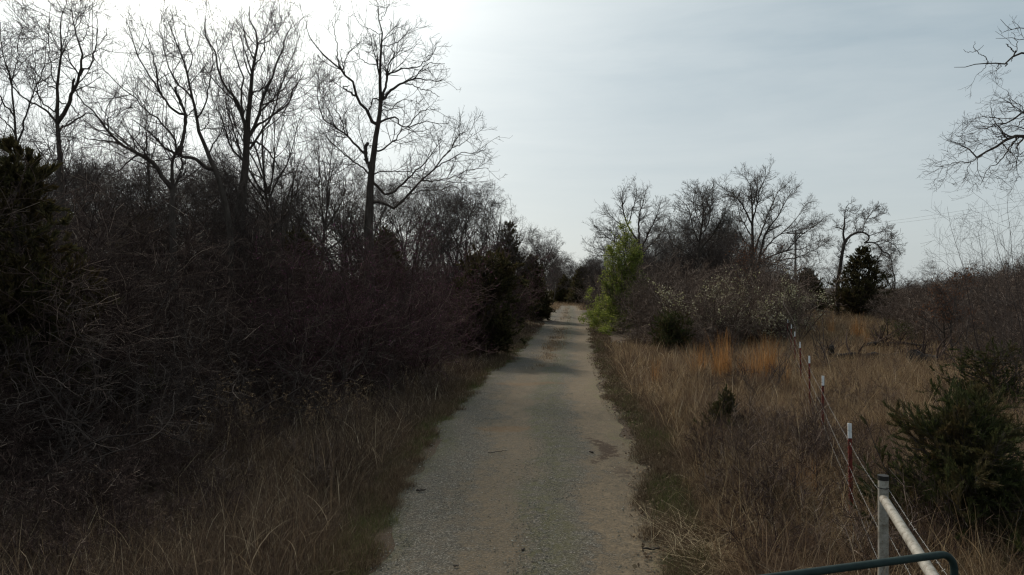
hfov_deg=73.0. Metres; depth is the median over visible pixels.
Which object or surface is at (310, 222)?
bare tree
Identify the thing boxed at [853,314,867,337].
grass tuft
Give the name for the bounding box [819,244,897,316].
cedar tree
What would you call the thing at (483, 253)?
redbud shrub
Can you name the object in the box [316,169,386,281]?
bare tree
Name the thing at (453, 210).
bare tree
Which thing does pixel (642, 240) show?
bare tree
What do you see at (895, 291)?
bramble shrub
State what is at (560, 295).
cedar tree
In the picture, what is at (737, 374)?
dead weed
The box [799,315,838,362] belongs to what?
bare sapling
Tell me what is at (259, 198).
bare tree
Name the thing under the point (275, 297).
bare shrub
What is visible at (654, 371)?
grass tuft
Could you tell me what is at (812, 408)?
bare sapling
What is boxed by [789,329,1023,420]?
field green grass
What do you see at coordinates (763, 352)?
grass tuft
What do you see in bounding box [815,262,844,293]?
bare tree
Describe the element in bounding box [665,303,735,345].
tan shrub
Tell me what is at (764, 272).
tan shrub
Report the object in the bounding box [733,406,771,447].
dead weed
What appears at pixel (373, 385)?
dead weed
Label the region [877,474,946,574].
pipe corner brace
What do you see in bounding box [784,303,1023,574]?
field grass
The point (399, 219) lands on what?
bare tree
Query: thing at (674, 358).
tall dry grass
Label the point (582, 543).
gravel road
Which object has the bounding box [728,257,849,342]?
leggy shrub
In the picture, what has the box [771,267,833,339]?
flowering shrub
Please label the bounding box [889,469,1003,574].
dead weed
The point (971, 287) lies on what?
bramble shrub
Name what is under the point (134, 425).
brush
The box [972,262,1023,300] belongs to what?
bramble shrub
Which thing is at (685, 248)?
bare tree
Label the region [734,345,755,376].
grass tuft
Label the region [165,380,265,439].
brush
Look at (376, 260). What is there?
redbud shrub
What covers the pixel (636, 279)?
tan shrub
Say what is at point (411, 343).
bare sapling
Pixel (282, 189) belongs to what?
bare tree
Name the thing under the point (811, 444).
dead weed
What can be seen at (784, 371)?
grass tuft
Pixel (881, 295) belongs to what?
bramble shrub
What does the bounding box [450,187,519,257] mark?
bare tree
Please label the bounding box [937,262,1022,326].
bramble shrub
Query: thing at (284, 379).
bare sapling
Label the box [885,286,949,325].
bramble shrub
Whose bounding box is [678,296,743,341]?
tan shrub
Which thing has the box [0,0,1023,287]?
sky
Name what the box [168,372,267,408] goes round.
brush
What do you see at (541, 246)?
bare tree
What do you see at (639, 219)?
bare oak
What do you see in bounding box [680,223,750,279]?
bare tree
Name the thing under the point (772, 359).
grass tuft
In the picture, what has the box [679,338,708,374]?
grass tuft
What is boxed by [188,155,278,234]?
bare tree
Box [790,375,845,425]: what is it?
dead weed
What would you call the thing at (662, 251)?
bare tree
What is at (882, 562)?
tube gate
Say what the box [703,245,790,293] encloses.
tan shrub
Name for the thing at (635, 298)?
tan shrub
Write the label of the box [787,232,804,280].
utility pole
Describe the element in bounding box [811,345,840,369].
dead weed
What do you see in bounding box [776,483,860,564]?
dead weed
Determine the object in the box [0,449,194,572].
brush
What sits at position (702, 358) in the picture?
grass tuft
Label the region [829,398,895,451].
dead weed
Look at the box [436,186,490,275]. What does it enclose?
bare tree
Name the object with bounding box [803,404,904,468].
dead weed
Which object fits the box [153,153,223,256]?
bare tree
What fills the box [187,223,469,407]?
redbud shrub
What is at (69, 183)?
bare tree
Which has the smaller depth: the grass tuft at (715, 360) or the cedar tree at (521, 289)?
the grass tuft at (715, 360)
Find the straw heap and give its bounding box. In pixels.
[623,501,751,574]
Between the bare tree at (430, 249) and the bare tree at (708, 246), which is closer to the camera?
the bare tree at (430, 249)
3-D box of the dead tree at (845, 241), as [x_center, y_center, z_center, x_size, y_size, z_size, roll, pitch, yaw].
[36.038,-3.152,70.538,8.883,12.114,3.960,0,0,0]
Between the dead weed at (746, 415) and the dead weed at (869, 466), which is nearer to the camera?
the dead weed at (869, 466)
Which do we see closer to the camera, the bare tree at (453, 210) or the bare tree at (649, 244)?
the bare tree at (453, 210)
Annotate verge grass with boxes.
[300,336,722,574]
[551,301,590,309]
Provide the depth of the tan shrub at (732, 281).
42.03 m
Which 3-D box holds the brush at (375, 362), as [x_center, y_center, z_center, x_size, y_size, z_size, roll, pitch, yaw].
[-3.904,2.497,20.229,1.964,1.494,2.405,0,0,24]
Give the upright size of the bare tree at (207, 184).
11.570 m
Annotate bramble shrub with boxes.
[859,290,907,321]
[866,278,954,319]
[867,290,901,318]
[871,292,903,314]
[872,279,941,317]
[877,283,907,305]
[879,273,994,343]
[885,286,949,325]
[892,276,921,301]
[893,312,969,346]
[899,270,1014,336]
[904,272,942,296]
[906,264,943,297]
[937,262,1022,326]
[940,262,1009,281]
[952,264,1022,326]
[956,254,1023,340]
[958,257,1022,280]
[960,271,1023,327]
[964,274,1023,331]
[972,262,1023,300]
[979,278,1023,341]
[985,262,1023,300]
[986,253,1021,280]
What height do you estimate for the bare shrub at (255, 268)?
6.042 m
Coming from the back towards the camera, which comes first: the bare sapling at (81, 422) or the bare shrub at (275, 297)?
the bare shrub at (275, 297)
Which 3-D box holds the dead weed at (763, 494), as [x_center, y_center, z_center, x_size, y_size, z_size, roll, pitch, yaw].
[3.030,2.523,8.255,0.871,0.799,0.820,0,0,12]
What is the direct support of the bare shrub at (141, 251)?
on the ground at (625, 430)
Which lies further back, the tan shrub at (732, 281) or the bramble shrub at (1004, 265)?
the bramble shrub at (1004, 265)
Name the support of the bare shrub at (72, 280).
on the ground at (625, 430)
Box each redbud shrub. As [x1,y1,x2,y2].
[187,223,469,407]
[231,210,448,402]
[294,204,501,373]
[314,211,480,376]
[329,220,497,372]
[331,248,490,392]
[385,226,488,344]
[414,251,509,359]
[423,233,550,344]
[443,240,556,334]
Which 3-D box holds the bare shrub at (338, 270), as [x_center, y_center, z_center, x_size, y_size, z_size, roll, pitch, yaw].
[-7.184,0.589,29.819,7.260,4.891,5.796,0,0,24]
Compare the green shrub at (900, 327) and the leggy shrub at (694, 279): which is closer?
the green shrub at (900, 327)
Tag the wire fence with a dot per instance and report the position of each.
(849, 462)
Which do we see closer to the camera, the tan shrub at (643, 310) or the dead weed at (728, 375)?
the dead weed at (728, 375)
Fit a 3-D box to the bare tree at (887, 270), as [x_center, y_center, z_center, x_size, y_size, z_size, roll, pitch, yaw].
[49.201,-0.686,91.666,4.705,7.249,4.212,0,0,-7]
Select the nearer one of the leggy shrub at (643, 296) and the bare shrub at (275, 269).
the bare shrub at (275, 269)
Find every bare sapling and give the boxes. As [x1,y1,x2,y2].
[0,273,193,465]
[0,309,171,527]
[0,358,245,521]
[188,279,412,423]
[237,255,414,426]
[297,266,423,388]
[319,292,462,399]
[352,281,459,379]
[397,289,457,367]
[716,339,794,387]
[731,343,796,391]
[735,360,793,399]
[757,383,828,424]
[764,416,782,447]
[765,342,799,390]
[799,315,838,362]
[804,316,852,355]
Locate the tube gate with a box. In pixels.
[760,551,958,574]
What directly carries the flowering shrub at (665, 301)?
on the ground at (625, 430)
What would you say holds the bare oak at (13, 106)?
on the ground at (625, 430)
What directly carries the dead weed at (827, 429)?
on the ground at (625, 430)
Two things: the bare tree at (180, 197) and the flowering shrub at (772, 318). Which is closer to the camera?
the bare tree at (180, 197)
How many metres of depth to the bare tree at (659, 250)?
77.17 m
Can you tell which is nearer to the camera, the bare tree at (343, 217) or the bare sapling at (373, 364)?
the bare sapling at (373, 364)
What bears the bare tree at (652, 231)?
on the ground at (625, 430)
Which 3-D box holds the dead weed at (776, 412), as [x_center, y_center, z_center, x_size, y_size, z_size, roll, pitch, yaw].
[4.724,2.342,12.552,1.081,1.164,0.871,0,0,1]
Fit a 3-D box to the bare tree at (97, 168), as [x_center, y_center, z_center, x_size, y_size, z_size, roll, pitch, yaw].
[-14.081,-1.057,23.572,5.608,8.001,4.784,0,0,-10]
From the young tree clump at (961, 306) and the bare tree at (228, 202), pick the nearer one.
the young tree clump at (961, 306)
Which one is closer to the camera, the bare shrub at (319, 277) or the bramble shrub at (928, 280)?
the bare shrub at (319, 277)
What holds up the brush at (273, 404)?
on the ground at (625, 430)
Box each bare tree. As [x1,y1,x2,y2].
[0,40,90,245]
[0,42,134,246]
[0,151,113,245]
[1,127,115,233]
[1,148,99,263]
[20,140,93,234]
[42,142,178,283]
[48,153,108,250]
[52,152,190,242]
[52,163,165,242]
[73,171,165,244]
[76,146,189,243]
[81,152,155,215]
[86,149,181,260]
[87,155,178,246]
[91,34,234,248]
[95,170,203,374]
[96,134,180,257]
[96,161,177,232]
[116,160,218,245]
[118,161,262,315]
[133,157,227,238]
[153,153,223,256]
[155,0,332,276]
[155,162,263,259]
[164,154,248,243]
[169,146,250,275]
[178,17,334,298]
[179,172,234,237]
[181,164,303,356]
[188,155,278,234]
[189,193,307,293]
[195,186,274,231]
[199,158,276,246]
[209,191,293,290]
[219,162,280,245]
[249,49,388,265]
[252,150,306,256]
[252,181,316,239]
[260,151,339,267]
[263,149,413,302]
[263,180,317,231]
[270,179,350,264]
[285,181,340,263]
[294,158,408,282]
[312,180,392,274]
[314,146,388,273]
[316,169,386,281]
[336,156,434,263]
[336,161,411,255]
[352,168,449,344]
[361,171,452,265]
[397,162,466,270]
[397,181,468,296]
[399,174,459,270]
[402,188,471,263]
[408,212,465,300]
[421,185,501,285]
[422,182,475,277]
[424,165,496,277]
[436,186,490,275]
[438,180,531,307]
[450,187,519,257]
[464,207,535,306]
[482,216,541,316]
[520,225,564,278]
[524,228,566,284]
[524,237,565,297]
[542,239,563,282]
[543,250,575,305]
[546,251,574,287]
[546,261,566,289]
[561,257,579,279]
[573,256,603,297]
[579,263,603,304]
[585,219,648,285]
[607,227,657,276]
[621,230,664,261]
[630,233,651,276]
[637,216,666,253]
[637,246,654,278]
[640,231,668,270]
[645,225,695,267]
[651,237,681,264]
[652,178,744,276]
[652,236,695,279]
[653,212,706,279]
[662,214,684,262]
[664,225,716,279]
[665,208,727,266]
[669,225,715,271]
[674,205,739,278]
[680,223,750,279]
[681,227,737,269]
[688,245,724,278]
[704,240,733,276]
[705,228,750,272]
[722,223,766,276]
[727,236,785,275]
[727,249,766,274]
[734,222,767,275]
[747,232,769,274]
[759,240,793,284]
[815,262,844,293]
[822,256,849,290]
[870,236,925,295]
[878,258,900,295]
[910,260,942,291]
[919,17,1023,202]
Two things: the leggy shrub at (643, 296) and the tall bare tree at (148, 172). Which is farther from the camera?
the leggy shrub at (643, 296)
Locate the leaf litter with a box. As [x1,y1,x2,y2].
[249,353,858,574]
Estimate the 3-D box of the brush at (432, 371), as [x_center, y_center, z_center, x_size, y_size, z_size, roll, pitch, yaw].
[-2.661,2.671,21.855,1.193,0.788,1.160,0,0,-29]
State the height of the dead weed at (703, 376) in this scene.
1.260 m
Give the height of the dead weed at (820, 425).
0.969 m
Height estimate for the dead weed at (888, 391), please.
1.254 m
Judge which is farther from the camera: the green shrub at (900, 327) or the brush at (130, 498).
the green shrub at (900, 327)
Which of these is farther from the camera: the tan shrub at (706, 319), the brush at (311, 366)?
the tan shrub at (706, 319)
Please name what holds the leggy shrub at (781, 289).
on the ground at (625, 430)
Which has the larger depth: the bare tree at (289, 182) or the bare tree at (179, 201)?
the bare tree at (289, 182)
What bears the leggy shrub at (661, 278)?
on the ground at (625, 430)
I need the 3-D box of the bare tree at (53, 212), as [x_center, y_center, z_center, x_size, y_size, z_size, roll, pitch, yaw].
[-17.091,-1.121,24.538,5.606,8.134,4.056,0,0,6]
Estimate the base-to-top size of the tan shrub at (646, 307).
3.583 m
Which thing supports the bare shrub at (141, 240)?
on the ground at (625, 430)
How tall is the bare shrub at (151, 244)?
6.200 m
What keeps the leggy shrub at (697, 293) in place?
on the ground at (625, 430)
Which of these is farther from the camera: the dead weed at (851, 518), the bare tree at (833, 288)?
the bare tree at (833, 288)
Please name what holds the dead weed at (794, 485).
on the ground at (625, 430)
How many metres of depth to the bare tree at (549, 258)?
60.74 m
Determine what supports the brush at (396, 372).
on the ground at (625, 430)
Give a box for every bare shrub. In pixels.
[0,101,170,434]
[0,107,173,377]
[0,143,203,441]
[0,151,124,361]
[0,214,304,425]
[0,240,123,419]
[0,268,230,439]
[0,298,173,481]
[1,191,308,414]
[7,177,113,371]
[30,188,206,378]
[30,189,270,367]
[52,191,278,320]
[66,170,165,285]
[89,196,207,288]
[95,221,353,385]
[111,271,328,408]
[124,190,300,374]
[144,204,350,358]
[144,221,359,339]
[149,189,329,339]
[192,241,368,377]
[194,225,437,359]
[194,309,318,397]
[210,232,414,367]
[212,243,375,354]
[257,239,362,356]
[285,278,394,362]
[289,242,423,351]
[293,252,431,333]
[349,258,451,334]
[407,251,458,337]
[408,253,453,314]
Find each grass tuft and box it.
[647,356,663,382]
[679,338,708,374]
[694,346,708,368]
[700,328,735,370]
[700,332,730,381]
[708,333,742,379]
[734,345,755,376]
[744,338,784,383]
[748,333,781,376]
[759,332,782,381]
[778,358,793,387]
[800,461,826,502]
[845,317,861,334]
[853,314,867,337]
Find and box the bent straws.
[0,377,1023,574]
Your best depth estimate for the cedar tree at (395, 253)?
32.84 m
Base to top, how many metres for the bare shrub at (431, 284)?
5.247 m
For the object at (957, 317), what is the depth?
28.06 m
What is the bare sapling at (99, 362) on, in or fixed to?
on the ground at (625, 430)
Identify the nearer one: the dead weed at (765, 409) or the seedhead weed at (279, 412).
the seedhead weed at (279, 412)
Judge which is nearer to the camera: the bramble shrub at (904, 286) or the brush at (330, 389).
the brush at (330, 389)
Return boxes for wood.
[545,272,955,296]
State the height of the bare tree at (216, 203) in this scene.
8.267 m
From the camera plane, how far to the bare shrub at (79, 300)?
11.57 m
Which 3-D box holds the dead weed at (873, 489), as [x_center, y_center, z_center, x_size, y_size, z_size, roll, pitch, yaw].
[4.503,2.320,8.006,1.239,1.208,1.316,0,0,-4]
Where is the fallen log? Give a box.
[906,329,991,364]
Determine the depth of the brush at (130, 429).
11.09 m
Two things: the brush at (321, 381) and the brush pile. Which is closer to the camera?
the brush at (321, 381)
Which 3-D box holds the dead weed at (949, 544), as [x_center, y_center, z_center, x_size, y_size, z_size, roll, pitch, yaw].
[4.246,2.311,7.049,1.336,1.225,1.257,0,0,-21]
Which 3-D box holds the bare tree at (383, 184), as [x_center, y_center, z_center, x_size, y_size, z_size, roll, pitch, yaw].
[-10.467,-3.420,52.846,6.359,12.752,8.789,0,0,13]
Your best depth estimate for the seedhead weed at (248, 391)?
11.19 m
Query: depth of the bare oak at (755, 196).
69.43 m
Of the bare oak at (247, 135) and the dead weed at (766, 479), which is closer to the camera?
the dead weed at (766, 479)
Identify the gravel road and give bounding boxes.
[369,305,676,574]
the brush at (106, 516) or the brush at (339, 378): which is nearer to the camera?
the brush at (106, 516)
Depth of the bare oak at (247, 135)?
23.91 m
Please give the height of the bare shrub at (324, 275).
5.893 m
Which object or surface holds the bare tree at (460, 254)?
on the ground at (625, 430)
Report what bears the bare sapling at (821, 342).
on the ground at (625, 430)
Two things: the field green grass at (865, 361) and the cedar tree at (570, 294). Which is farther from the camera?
the cedar tree at (570, 294)
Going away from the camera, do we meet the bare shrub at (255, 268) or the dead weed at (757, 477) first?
the dead weed at (757, 477)
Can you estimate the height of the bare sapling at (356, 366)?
3.895 m
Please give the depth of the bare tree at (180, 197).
22.43 m
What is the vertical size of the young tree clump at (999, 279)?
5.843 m
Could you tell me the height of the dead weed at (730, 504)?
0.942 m
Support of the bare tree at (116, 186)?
on the ground at (625, 430)
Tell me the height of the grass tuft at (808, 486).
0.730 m
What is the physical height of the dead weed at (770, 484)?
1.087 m
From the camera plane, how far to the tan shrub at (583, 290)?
114.68 m
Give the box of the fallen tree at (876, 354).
[835,324,936,361]
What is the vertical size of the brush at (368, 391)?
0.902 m
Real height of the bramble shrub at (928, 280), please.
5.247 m
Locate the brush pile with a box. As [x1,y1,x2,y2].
[867,316,922,349]
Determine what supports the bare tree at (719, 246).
on the ground at (625, 430)
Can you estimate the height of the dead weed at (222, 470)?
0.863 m
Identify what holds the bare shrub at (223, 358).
on the ground at (625, 430)
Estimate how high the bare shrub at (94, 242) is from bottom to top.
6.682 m
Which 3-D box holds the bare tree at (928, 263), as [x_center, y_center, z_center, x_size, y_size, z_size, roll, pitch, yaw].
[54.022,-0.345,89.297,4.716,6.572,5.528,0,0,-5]
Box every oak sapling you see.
[707,233,785,308]
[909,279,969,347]
[921,266,982,354]
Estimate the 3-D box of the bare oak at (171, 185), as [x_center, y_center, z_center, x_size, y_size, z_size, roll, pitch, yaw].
[-11.223,-1.800,19.746,4.744,9.402,3.863,0,0,0]
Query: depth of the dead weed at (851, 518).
7.44 m
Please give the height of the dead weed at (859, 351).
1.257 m
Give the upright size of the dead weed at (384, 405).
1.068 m
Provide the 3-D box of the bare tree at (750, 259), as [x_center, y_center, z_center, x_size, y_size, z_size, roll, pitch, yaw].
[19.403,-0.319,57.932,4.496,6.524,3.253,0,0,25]
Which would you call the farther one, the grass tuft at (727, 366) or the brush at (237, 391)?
the grass tuft at (727, 366)
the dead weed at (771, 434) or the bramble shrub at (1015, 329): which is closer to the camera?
the dead weed at (771, 434)
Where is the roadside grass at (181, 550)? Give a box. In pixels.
[0,318,541,574]
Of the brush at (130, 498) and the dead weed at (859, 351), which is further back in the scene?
the dead weed at (859, 351)
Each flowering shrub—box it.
[648,271,755,339]
[690,264,789,339]
[701,282,788,344]
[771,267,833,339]
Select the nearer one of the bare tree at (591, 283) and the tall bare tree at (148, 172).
the tall bare tree at (148, 172)
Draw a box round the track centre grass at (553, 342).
[526,305,573,369]
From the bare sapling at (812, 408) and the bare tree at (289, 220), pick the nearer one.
the bare sapling at (812, 408)
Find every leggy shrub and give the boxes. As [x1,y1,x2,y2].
[612,265,704,335]
[629,282,683,320]
[638,264,702,312]
[643,256,738,337]
[651,259,759,342]
[658,258,717,312]
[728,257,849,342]
[731,258,809,338]
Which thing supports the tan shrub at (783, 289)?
on the ground at (625, 430)
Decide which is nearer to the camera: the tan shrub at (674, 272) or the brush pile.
the brush pile
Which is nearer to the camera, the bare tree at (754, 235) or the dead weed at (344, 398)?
the dead weed at (344, 398)
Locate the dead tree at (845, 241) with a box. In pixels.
[824,198,906,315]
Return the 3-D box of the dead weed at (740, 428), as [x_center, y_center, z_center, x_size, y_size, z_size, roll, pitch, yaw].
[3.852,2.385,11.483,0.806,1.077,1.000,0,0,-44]
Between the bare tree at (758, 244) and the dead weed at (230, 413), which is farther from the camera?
the bare tree at (758, 244)
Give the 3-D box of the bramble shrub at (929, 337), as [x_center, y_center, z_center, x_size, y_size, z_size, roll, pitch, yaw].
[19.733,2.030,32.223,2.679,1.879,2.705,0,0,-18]
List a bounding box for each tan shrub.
[567,269,622,320]
[571,279,597,301]
[585,291,608,322]
[589,243,681,325]
[595,244,698,328]
[597,310,676,341]
[606,259,690,331]
[608,321,710,348]
[614,292,689,331]
[625,238,729,316]
[630,286,720,335]
[635,283,713,326]
[643,272,690,315]
[651,253,711,286]
[656,265,767,332]
[662,257,780,348]
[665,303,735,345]
[671,306,741,350]
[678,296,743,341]
[687,248,822,338]
[691,268,781,302]
[694,266,765,306]
[697,270,792,340]
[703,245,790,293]
[703,288,767,345]
[712,257,812,302]
[718,260,808,298]
[719,278,802,340]
[733,240,819,289]
[734,258,816,335]
[734,295,782,340]
[735,240,821,318]
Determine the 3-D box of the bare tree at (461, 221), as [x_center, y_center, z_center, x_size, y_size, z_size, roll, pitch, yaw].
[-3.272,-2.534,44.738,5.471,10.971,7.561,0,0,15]
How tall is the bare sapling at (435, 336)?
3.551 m
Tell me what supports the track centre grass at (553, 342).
on the gravel road
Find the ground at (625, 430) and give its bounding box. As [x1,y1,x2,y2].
[1,288,903,574]
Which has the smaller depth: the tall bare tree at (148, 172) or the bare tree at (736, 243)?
the tall bare tree at (148, 172)
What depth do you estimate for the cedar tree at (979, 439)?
7.14 m
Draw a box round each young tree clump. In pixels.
[880,217,1023,382]
[900,201,1023,400]
[917,210,1020,375]
[920,168,1023,373]
[923,223,1000,355]
[948,184,1023,410]
[956,201,1023,364]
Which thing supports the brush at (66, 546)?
on the ground at (625, 430)
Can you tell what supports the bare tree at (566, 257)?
on the ground at (625, 430)
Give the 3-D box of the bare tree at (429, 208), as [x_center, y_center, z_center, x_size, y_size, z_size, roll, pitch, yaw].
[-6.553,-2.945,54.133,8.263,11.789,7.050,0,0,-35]
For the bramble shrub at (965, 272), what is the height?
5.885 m
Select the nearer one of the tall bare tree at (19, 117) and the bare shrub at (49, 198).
the bare shrub at (49, 198)
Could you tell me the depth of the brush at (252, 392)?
14.40 m
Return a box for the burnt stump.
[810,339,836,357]
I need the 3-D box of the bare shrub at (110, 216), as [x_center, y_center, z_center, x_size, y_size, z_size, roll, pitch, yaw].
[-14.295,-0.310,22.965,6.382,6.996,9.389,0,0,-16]
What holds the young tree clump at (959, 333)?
on the ground at (625, 430)
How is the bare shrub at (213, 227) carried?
on the ground at (625, 430)
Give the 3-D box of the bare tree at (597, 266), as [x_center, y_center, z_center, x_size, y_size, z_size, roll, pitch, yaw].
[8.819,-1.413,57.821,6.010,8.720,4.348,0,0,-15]
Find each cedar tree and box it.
[0,133,164,448]
[273,226,333,357]
[358,223,425,337]
[441,243,530,357]
[490,220,542,323]
[520,253,556,320]
[549,273,571,303]
[564,264,596,304]
[647,309,696,350]
[693,383,744,434]
[794,267,832,310]
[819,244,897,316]
[845,374,1023,570]
[915,334,1023,411]
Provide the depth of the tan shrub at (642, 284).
44.96 m
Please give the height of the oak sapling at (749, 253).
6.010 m
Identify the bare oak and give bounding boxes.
[0,0,89,220]
[0,0,152,268]
[40,61,213,370]
[76,0,249,375]
[170,0,336,365]
[290,0,512,355]
[581,176,683,264]
[713,153,842,280]
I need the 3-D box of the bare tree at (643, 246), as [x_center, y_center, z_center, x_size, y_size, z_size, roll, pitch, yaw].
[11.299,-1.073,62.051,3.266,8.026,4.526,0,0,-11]
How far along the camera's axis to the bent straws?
9.80 m
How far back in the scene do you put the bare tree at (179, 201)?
38.49 m
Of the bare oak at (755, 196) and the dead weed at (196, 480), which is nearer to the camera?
the dead weed at (196, 480)
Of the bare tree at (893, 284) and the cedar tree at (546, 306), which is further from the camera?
the bare tree at (893, 284)
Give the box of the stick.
[643,546,666,549]
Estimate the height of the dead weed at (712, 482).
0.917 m
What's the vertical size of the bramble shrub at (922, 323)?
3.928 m
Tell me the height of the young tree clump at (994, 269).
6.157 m
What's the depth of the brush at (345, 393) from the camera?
16.31 m
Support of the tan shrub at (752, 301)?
on the ground at (625, 430)
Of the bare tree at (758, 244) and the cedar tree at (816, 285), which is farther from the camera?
the cedar tree at (816, 285)
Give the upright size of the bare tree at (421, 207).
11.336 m
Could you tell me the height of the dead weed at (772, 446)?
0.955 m
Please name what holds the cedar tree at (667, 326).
on the ground at (625, 430)
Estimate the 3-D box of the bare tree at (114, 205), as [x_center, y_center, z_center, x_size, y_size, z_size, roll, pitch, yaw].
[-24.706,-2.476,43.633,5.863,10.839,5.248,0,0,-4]
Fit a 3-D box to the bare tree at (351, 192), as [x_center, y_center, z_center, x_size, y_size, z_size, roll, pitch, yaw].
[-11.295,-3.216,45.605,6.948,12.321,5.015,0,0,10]
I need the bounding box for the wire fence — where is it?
[787,319,877,570]
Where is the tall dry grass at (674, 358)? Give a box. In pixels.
[603,328,1023,574]
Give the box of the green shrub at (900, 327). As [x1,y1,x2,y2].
[859,318,922,341]
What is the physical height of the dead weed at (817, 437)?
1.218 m
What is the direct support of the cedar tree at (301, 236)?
on the ground at (625, 430)
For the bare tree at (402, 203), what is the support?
on the ground at (625, 430)
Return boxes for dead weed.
[30,483,104,540]
[151,445,259,536]
[190,440,238,495]
[212,389,253,432]
[213,372,263,417]
[234,374,280,428]
[292,385,316,416]
[331,387,362,407]
[334,354,371,386]
[356,377,406,420]
[357,370,387,397]
[388,355,417,396]
[671,353,721,397]
[677,400,766,478]
[684,392,744,449]
[687,412,733,459]
[690,444,737,506]
[705,336,722,359]
[706,399,771,464]
[706,445,788,504]
[707,405,775,460]
[710,467,813,573]
[711,422,815,486]
[713,400,772,453]
[714,353,756,388]
[716,436,806,521]
[720,461,800,537]
[722,393,764,433]
[722,395,788,439]
[722,407,763,445]
[723,365,738,386]
[726,430,808,520]
[726,442,826,513]
[728,424,870,521]
[729,378,788,436]
[729,465,792,526]
[732,485,810,557]
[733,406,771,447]
[743,424,799,465]
[749,395,847,463]
[749,404,792,455]
[750,386,794,434]
[752,385,804,436]
[754,422,878,513]
[772,395,813,441]
[776,391,826,439]
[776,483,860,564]
[778,402,845,472]
[785,404,864,478]
[786,447,835,494]
[789,409,847,460]
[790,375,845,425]
[791,401,860,445]
[791,406,838,448]
[794,398,879,454]
[794,403,866,479]
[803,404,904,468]
[805,399,871,464]
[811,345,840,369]
[818,420,895,481]
[818,429,892,492]
[819,371,861,408]
[820,481,896,550]
[823,463,942,574]
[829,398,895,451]
[831,427,913,500]
[837,438,927,519]
[841,335,880,361]
[841,456,967,551]
[845,414,886,450]
[853,493,936,573]
[860,367,909,407]
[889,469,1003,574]
[904,369,947,402]
[910,375,947,400]
[911,474,997,536]
[1002,383,1023,425]
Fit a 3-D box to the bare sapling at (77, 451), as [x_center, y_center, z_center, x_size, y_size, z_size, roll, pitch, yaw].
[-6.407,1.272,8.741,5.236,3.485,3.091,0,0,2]
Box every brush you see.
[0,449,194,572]
[0,451,83,516]
[0,514,149,574]
[0,527,91,574]
[1,470,187,573]
[3,391,170,496]
[4,476,148,557]
[8,454,224,566]
[39,444,120,492]
[46,400,199,475]
[59,389,197,448]
[150,452,256,512]
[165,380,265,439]
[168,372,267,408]
[189,369,302,426]
[219,358,346,421]
[237,368,301,395]
[240,390,291,418]
[270,348,352,387]
[271,352,377,386]
[271,355,348,406]
[283,392,338,425]
[286,361,370,401]
[308,375,354,398]
[313,384,359,408]
[315,369,378,396]
[335,376,387,402]
[339,352,406,381]
[346,353,399,379]
[374,365,420,395]
[415,360,445,376]
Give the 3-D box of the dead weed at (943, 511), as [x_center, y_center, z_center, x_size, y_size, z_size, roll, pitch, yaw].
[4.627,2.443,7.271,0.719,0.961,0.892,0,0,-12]
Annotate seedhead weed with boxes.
[191,360,256,455]
[246,375,311,455]
[326,375,377,471]
[400,366,420,425]
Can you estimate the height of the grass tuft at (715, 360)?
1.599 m
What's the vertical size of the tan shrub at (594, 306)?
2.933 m
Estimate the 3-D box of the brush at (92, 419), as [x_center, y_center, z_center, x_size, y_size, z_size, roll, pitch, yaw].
[-6.807,2.446,11.046,2.197,1.671,2.690,0,0,37]
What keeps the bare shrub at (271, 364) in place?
on the ground at (625, 430)
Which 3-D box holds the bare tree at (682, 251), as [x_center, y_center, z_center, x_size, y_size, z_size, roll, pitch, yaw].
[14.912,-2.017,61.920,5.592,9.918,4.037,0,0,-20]
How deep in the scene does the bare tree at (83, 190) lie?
30.88 m
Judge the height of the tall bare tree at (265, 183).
13.360 m
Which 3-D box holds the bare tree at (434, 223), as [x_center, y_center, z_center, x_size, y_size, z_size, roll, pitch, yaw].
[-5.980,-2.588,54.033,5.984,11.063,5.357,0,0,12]
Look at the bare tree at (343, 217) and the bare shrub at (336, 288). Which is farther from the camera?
the bare tree at (343, 217)
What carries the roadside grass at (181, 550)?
on the ground at (625, 430)
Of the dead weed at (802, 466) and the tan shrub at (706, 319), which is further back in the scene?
the tan shrub at (706, 319)
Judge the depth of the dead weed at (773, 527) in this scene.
7.30 m
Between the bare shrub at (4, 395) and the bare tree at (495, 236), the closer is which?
the bare shrub at (4, 395)
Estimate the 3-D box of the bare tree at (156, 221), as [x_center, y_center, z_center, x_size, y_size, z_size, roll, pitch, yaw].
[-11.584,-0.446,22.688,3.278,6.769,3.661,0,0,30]
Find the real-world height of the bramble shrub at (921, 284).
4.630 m
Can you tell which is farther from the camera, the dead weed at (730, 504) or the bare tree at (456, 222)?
the bare tree at (456, 222)
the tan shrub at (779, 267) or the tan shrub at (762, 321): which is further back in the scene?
the tan shrub at (779, 267)
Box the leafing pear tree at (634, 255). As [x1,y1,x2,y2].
[577,212,648,335]

